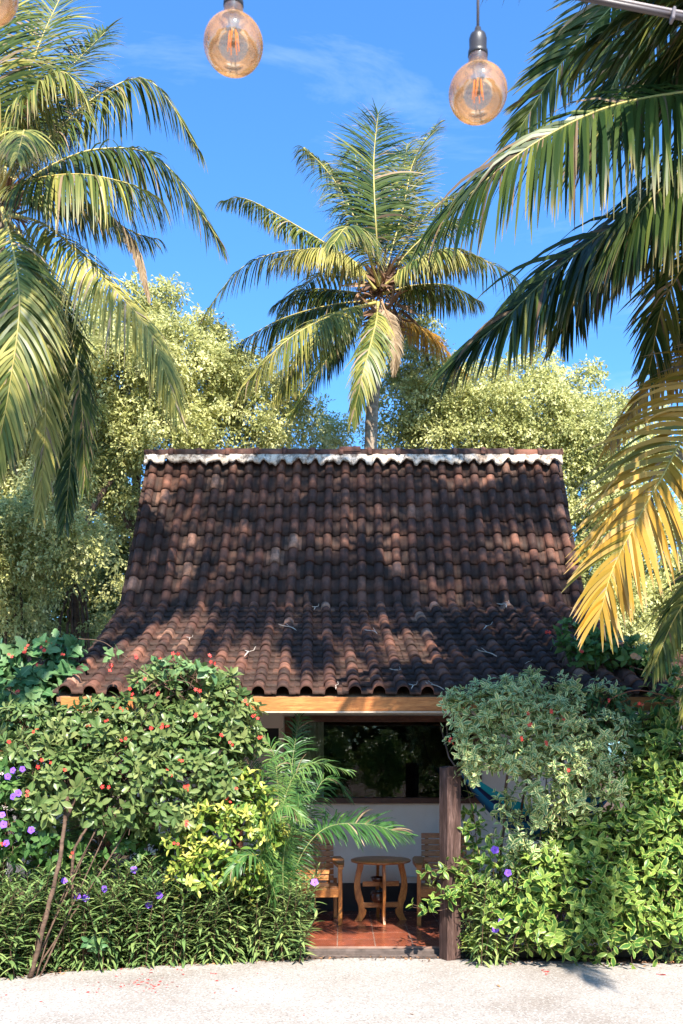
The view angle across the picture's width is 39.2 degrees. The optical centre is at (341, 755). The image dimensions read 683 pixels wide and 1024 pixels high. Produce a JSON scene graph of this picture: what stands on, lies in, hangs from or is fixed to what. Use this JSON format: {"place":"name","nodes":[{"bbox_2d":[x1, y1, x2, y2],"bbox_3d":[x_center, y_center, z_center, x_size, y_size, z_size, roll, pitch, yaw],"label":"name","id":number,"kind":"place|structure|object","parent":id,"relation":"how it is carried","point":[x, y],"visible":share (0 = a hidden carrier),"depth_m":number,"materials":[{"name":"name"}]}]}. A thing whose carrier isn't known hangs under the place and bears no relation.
{"place":"outdoors","nodes":[
{"label":"outdoors","id":0,"kind":"place"},
{"bbox_2d":[0,0,18,26],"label":"pendant bulb","id":1,"kind":"object","parent":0,"point":[8,10],"visible":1,"depth_m":2.05,"materials":[{"name":"orange glass"}]},
{"bbox_2d":[164,913,185,940],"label":"leafy shrub","id":2,"kind":"object","parent":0,"point":[168,924],"visible":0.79,"depth_m":8.54,"materials":[{"name":"green plant"}]},
{"bbox_2d":[203,0,262,77],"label":"pendant bulb","id":3,"kind":"object","parent":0,"point":[215,31],"visible":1,"depth_m":2.00,"materials":[{"name":"orange glass"}]},
{"bbox_2d":[0,958,682,1023],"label":"path","id":4,"kind":"structure","parent":0,"point":[374,991],"depth_m":7.49,"materials":[{"name":"beige sand"}]},
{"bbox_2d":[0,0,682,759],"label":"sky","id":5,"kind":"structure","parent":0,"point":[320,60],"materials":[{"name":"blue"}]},
{"bbox_2d":[2,760,682,977],"bbox_3d":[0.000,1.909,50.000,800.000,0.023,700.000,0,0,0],"label":"ground","id":6,"kind":"structure","parent":0,"point":[627,959],"depth_m":9.00,"materials":[{"name":"soil"}]},
{"bbox_2d":[0,850,53,980],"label":"border plant","id":7,"kind":"object","parent":6,"relation":"on","point":[10,899],"visible":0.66,"depth_m":8.09,"materials":[{"name":"green plant"}]},
{"bbox_2d":[0,654,68,880],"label":"bush","id":8,"kind":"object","parent":6,"relation":"on","point":[29,659],"visible":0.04,"depth_m":14.47,"materials":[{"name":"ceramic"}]},
{"bbox_2d":[0,856,69,979],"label":"border plant","id":9,"kind":"object","parent":6,"relation":"on","point":[13,967],"visible":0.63,"depth_m":8.15,"materials":[{"name":"green plant"}]},
{"bbox_2d":[0,628,88,929],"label":"flowering shrub","id":10,"kind":"object","parent":6,"relation":"on","point":[37,684],"visible":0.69,"depth_m":9.41,"materials":[{"name":"green plant"}]},
{"bbox_2d":[0,694,88,774],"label":"flowering shrub","id":11,"kind":"object","parent":6,"relation":"on","point":[32,715],"visible":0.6,"depth_m":8.62,"materials":[{"name":"green plant"}]},
{"bbox_2d":[0,851,91,974],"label":"border plant","id":12,"kind":"object","parent":6,"relation":"on","point":[45,895],"visible":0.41,"depth_m":8.37,"materials":[{"name":"green plant"}]},
{"bbox_2d":[14,856,119,973],"bbox_3d":[-2.462,1.453,8.571,0.901,1.119,1.305,0,0,0],"label":"border plant","id":13,"kind":"object","parent":6,"relation":"on","point":[60,957],"visible":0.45,"depth_m":8.39,"materials":[{"name":"green plant"}]},
{"bbox_2d":[0,444,142,761],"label":"broadleaf tree","id":14,"kind":"object","parent":6,"relation":"on","point":[100,576],"visible":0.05,"depth_m":22.12,"materials":[{"name":"green plant"}]},
{"bbox_2d":[0,441,143,841],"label":"broadleaf tree","id":15,"kind":"object","parent":6,"relation":"on","point":[55,558],"visible":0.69,"depth_m":15.92,"materials":[{"name":"green plant"}]},
{"bbox_2d":[80,934,108,957],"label":"leafy shrub","id":16,"kind":"object","parent":6,"relation":"on","point":[87,943],"visible":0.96,"depth_m":8.24,"materials":[{"name":"green plant"}]},
{"bbox_2d":[54,739,143,884],"bbox_3d":[-2.338,0.443,8.859,1.315,1.681,0.524,0,0,0],"label":"leafy shrub","id":17,"kind":"object","parent":6,"relation":"on","point":[74,822],"visible":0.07,"depth_m":8.89,"materials":[{"name":"green plant"}]},
{"bbox_2d":[59,853,144,972],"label":"border plant","id":18,"kind":"object","parent":6,"relation":"on","point":[92,914],"visible":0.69,"depth_m":8.37,"materials":[{"name":"green plant"}]},
{"bbox_2d":[0,0,229,541],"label":"coconut palm","id":19,"kind":"object","parent":6,"relation":"on","point":[35,310],"visible":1,"depth_m":11.36,"materials":[{"name":"green plant"}]},
{"bbox_2d":[80,844,183,969],"bbox_3d":[-1.871,1.401,8.743,0.971,1.195,1.309,0,0,0],"label":"border plant","id":20,"kind":"object","parent":6,"relation":"on","point":[132,946],"visible":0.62,"depth_m":8.48,"materials":[{"name":"green plant"}]},
{"bbox_2d":[0,750,268,916],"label":"leafy shrub","id":21,"kind":"object","parent":6,"relation":"on","point":[30,843],"visible":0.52,"depth_m":8.53,"materials":[{"name":"green yellow-green leaf"}]},
{"bbox_2d":[0,638,269,977],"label":"flowering shrub","id":22,"kind":"object","parent":6,"relation":"on","point":[194,720],"visible":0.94,"depth_m":8.48,"materials":[{"name":"green plant"}]},
{"bbox_2d":[102,643,216,693],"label":"climbing vine","id":23,"kind":"object","parent":22,"relation":"on","point":[200,672],"visible":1,"depth_m":8.68,"materials":[{"name":"green plant"}]},
{"bbox_2d":[100,852,239,967],"bbox_3d":[-1.665,1.436,8.606,1.151,1.154,1.200,0,0,42],"label":"border plant","id":24,"kind":"object","parent":6,"relation":"on","point":[160,938],"visible":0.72,"depth_m":8.52,"materials":[{"name":"green plant"}]},
{"bbox_2d":[3,266,342,553],"bbox_3d":[-4.139,-3.619,18.012,8.415,11.884,3.343,0,0,7],"label":"broadleaf tree","id":25,"kind":"object","parent":6,"relation":"on","point":[134,421],"visible":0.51,"depth_m":17.32,"materials":[{"name":"green plant"}]},
{"bbox_2d":[143,863,229,967],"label":"border plant","id":26,"kind":"object","parent":6,"relation":"on","point":[194,938],"visible":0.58,"depth_m":8.63,"materials":[{"name":"green plant"}]},
{"bbox_2d":[162,865,255,965],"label":"border plant","id":27,"kind":"object","parent":6,"relation":"on","point":[221,952],"visible":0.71,"depth_m":8.62,"materials":[{"name":"green plant"}]},
{"bbox_2d":[159,765,290,908],"bbox_3d":[-1.034,0.733,8.574,1.135,1.290,0.598,0,0,-27],"label":"golden shrub","id":28,"kind":"object","parent":6,"relation":"on","point":[228,821],"visible":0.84,"depth_m":8.51,"materials":[{"name":"yellow plant"}]},
{"bbox_2d":[200,867,289,963],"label":"border plant","id":29,"kind":"object","parent":6,"relation":"on","point":[252,941],"visible":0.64,"depth_m":8.70,"materials":[{"name":"green plant"}]},
{"bbox_2d":[228,888,317,941],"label":"leafy shrub","id":30,"kind":"object","parent":6,"relation":"on","point":[311,900],"visible":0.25,"depth_m":8.93,"materials":[{"name":"green plant"}]},
{"bbox_2d":[242,861,325,961],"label":"border plant","id":31,"kind":"object","parent":6,"relation":"on","point":[280,937],"visible":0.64,"depth_m":8.74,"materials":[{"name":"green plant"}]},
{"bbox_2d":[269,870,324,962],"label":"border plant","id":32,"kind":"object","parent":6,"relation":"on","point":[314,882],"visible":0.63,"depth_m":8.75,"materials":[{"name":"green plant"}]},
{"bbox_2d":[218,713,417,923],"bbox_3d":[-0.256,0.562,8.929,1.947,2.084,1.126,0,0,-21],"label":"areca palm","id":33,"kind":"object","parent":6,"relation":"on","point":[289,861],"visible":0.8,"depth_m":8.88,"materials":[{"name":"green plant"}]},
{"bbox_2d":[291,392,364,448],"bbox_3d":[-0.369,-3.195,20.885,2.144,9.641,1.383,0,0,-12],"label":"broadleaf tree","id":34,"kind":"object","parent":6,"relation":"on","point":[338,439],"visible":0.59,"depth_m":20.76,"materials":[{"name":"green plant"}]},
{"bbox_2d":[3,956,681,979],"bbox_3d":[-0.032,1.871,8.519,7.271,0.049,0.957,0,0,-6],"label":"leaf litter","id":35,"kind":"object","parent":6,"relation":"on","point":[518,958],"visible":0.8,"depth_m":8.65,"materials":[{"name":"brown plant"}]},
{"bbox_2d":[52,446,677,959],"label":"cottage","id":36,"kind":"structure","parent":6,"relation":"on","point":[424,562],"depth_m":12.16,"materials":[{"name":"tile"}]},
{"bbox_2d":[261,728,278,748],"bbox_3d":[-0.848,-0.192,11.160,0.242,0.242,0.020,0,0,0],"label":"small window","id":37,"kind":"structure","parent":36,"relation":"in","point":[272,732],"depth_m":11.15,"materials":[{"name":"black glass"}]},
{"bbox_2d":[280,833,344,925],"bbox_3d":[-0.321,1.337,10.385,0.710,0.940,0.651,0,0,-4],"label":"armchair","id":38,"kind":"object","parent":36,"relation":"on","point":[333,890],"visible":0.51,"depth_m":10.59,"materials":[{"name":"brown wood"}]},
{"bbox_2d":[351,856,410,924],"bbox_3d":[0.427,1.466,10.450,0.656,0.669,0.656,0,0,0],"label":"round table","id":39,"kind":"object","parent":36,"relation":"on","point":[383,861],"visible":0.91,"depth_m":10.41,"materials":[{"name":"brown wood"}]},
{"bbox_2d":[370,890,381,902],"bbox_3d":[0.398,1.538,10.410,0.180,0.125,0.180,0,0,0],"label":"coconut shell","id":40,"kind":"object","parent":39,"relation":"on","point":[375,896],"visible":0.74,"depth_m":10.34,"materials":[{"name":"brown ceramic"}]},
{"bbox_2d":[371,876,381,881],"bbox_3d":[0.398,1.347,10.420,0.170,0.045,0.170,0,0,0],"label":"ashtray","id":41,"kind":"object","parent":39,"relation":"on","point":[376,878],"visible":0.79,"depth_m":10.37,"materials":[{"name":"brown ceramic"}]},
{"bbox_2d":[281,716,481,803],"bbox_3d":[0.484,0.051,11.133,2.370,1.013,0.181,0,0,0],"label":"window","id":42,"kind":"structure","parent":36,"relation":"in","point":[316,726],"depth_m":11.07,"materials":[{"name":"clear glass"}]},
{"bbox_2d":[412,833,477,925],"bbox_3d":[1.123,1.337,10.385,0.710,0.940,0.651,0,0,3],"label":"armchair","id":43,"kind":"object","parent":36,"relation":"on","point":[425,889],"visible":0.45,"depth_m":10.59,"materials":[{"name":"brown wood"}]},
{"bbox_2d":[440,726,610,839],"bbox_3d":[2.165,0.286,9.850,2.280,1.173,0.744,0,0,0],"label":"hammock","id":44,"kind":"object","parent":36,"relation":"hanging from","point":[484,792],"visible":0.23,"depth_m":9.71,"materials":[{"name":"fabric"}]},
{"bbox_2d":[545,616,682,697],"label":"climbing vine","id":45,"kind":"object","parent":36,"relation":"on","point":[590,655],"visible":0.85,"depth_m":9.62,"materials":[{"name":"green plant"}]},
{"bbox_2d":[193,95,555,448],"bbox_3d":[0.112,-5.341,17.908,5.666,14.392,6.461,0,0,41],"label":"coconut palm","id":46,"kind":"object","parent":6,"relation":"on","point":[387,325],"visible":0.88,"depth_m":16.80,"materials":[{"name":"green plant"}]},
{"bbox_2d":[439,766,460,960],"bbox_3d":[0.999,1.035,8.798,0.158,1.870,0.140,0,0,-27],"label":"wooden post","id":47,"kind":"object","parent":6,"relation":"on","point":[449,836],"visible":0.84,"depth_m":8.75,"materials":[{"name":"brown wood"}]},
{"bbox_2d":[358,304,553,460],"bbox_3d":[2.239,-3.271,18.628,3.899,11.252,2.608,0,0,0],"label":"broadleaf tree","id":48,"kind":"object","parent":6,"relation":"on","point":[467,412],"visible":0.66,"depth_m":18.21,"materials":[{"name":"green plant"}]},
{"bbox_2d":[406,774,507,937],"bbox_3d":[1.077,0.962,8.776,1.006,1.704,0.654,0,0,0],"label":"croton shrub","id":49,"kind":"object","parent":6,"relation":"on","point":[482,860],"visible":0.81,"depth_m":8.69,"materials":[{"name":"green plant"}]},
{"bbox_2d":[428,846,538,967],"bbox_3d":[1.355,1.403,8.735,0.868,1.209,1.087,0,0,-33],"label":"border plant","id":50,"kind":"object","parent":6,"relation":"on","point":[507,873],"visible":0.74,"depth_m":8.57,"materials":[{"name":"green plant"}]},
{"bbox_2d":[457,925,510,959],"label":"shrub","id":51,"kind":"object","parent":6,"relation":"on","point":[473,944],"visible":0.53,"depth_m":8.66,"materials":[{"name":"green plant"}]},
{"bbox_2d":[437,665,641,960],"bbox_3d":[1.776,0.546,8.657,1.850,2.753,0.705,0,0,0],"label":"variegated shrub","id":52,"kind":"object","parent":6,"relation":"on","point":[548,749],"visible":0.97,"depth_m":8.58,"materials":[{"name":"green plant"}]},
{"bbox_2d":[407,0,682,400],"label":"coconut palm","id":53,"kind":"object","parent":6,"relation":"on","point":[605,255],"visible":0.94,"depth_m":6.23,"materials":[{"name":"green plant"}]},
{"bbox_2d":[479,336,682,819],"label":"broadleaf tree","id":54,"kind":"object","parent":6,"relation":"on","point":[574,429],"visible":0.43,"depth_m":18.04,"materials":[{"name":"green plant"}]},
{"bbox_2d":[480,801,682,968],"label":"croton shrub","id":55,"kind":"object","parent":6,"relation":"on","point":[637,903],"visible":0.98,"depth_m":8.47,"materials":[{"name":"green plant"}]},
{"bbox_2d":[561,318,682,730],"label":"yellowing palm","id":56,"kind":"object","parent":6,"relation":"on","point":[666,640],"visible":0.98,"depth_m":6.90,"materials":[{"name":"yellow plant"}]},
{"bbox_2d":[562,683,682,959],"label":"leafy shrub","id":57,"kind":"object","parent":6,"relation":"on","point":[609,703],"visible":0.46,"depth_m":8.78,"materials":[{"name":"green green leaf"}]},
{"bbox_2d":[589,676,682,961],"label":"leafy shrub","id":58,"kind":"object","parent":6,"relation":"on","point":[660,775],"visible":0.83,"depth_m":8.57,"materials":[{"name":"green plant"}]},
{"bbox_2d":[589,543,682,739],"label":"broadleaf tree","id":59,"kind":"object","parent":6,"relation":"on","point":[681,650],"depth_m":22.23,"materials":[{"name":"green plant"}]},
{"bbox_2d":[625,652,682,830],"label":"neighbour cottage","id":60,"kind":"structure","parent":6,"relation":"on","point":[680,662],"depth_m":14.75,"materials":[{"name":"ceramic"}]},
{"bbox_2d":[642,932,682,963],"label":"border plant","id":61,"kind":"object","parent":6,"relation":"on","point":[664,951],"visible":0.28,"depth_m":8.83,"materials":[{"name":"green plant"}]},
{"bbox_2d":[431,878,439,883],"bbox_3d":[1.063,1.363,10.330,0.200,0.050,0.200,0,0,0],"label":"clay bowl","id":62,"kind":"object","parent":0,"point":[437,880],"visible":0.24,"depth_m":10.28,"materials":[{"name":"brown ceramic"}]},
{"bbox_2d":[449,0,506,125],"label":"pendant bulb","id":63,"kind":"object","parent":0,"point":[494,79],"visible":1,"depth_m":2.04,"materials":[{"name":"orange glass"}]},
{"bbox_2d":[577,0,682,23],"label":"pergola rail","id":64,"kind":"object","parent":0,"point":[672,14],"visible":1,"depth_m":2.18,"materials":[{"name":"metal"}]}
]}

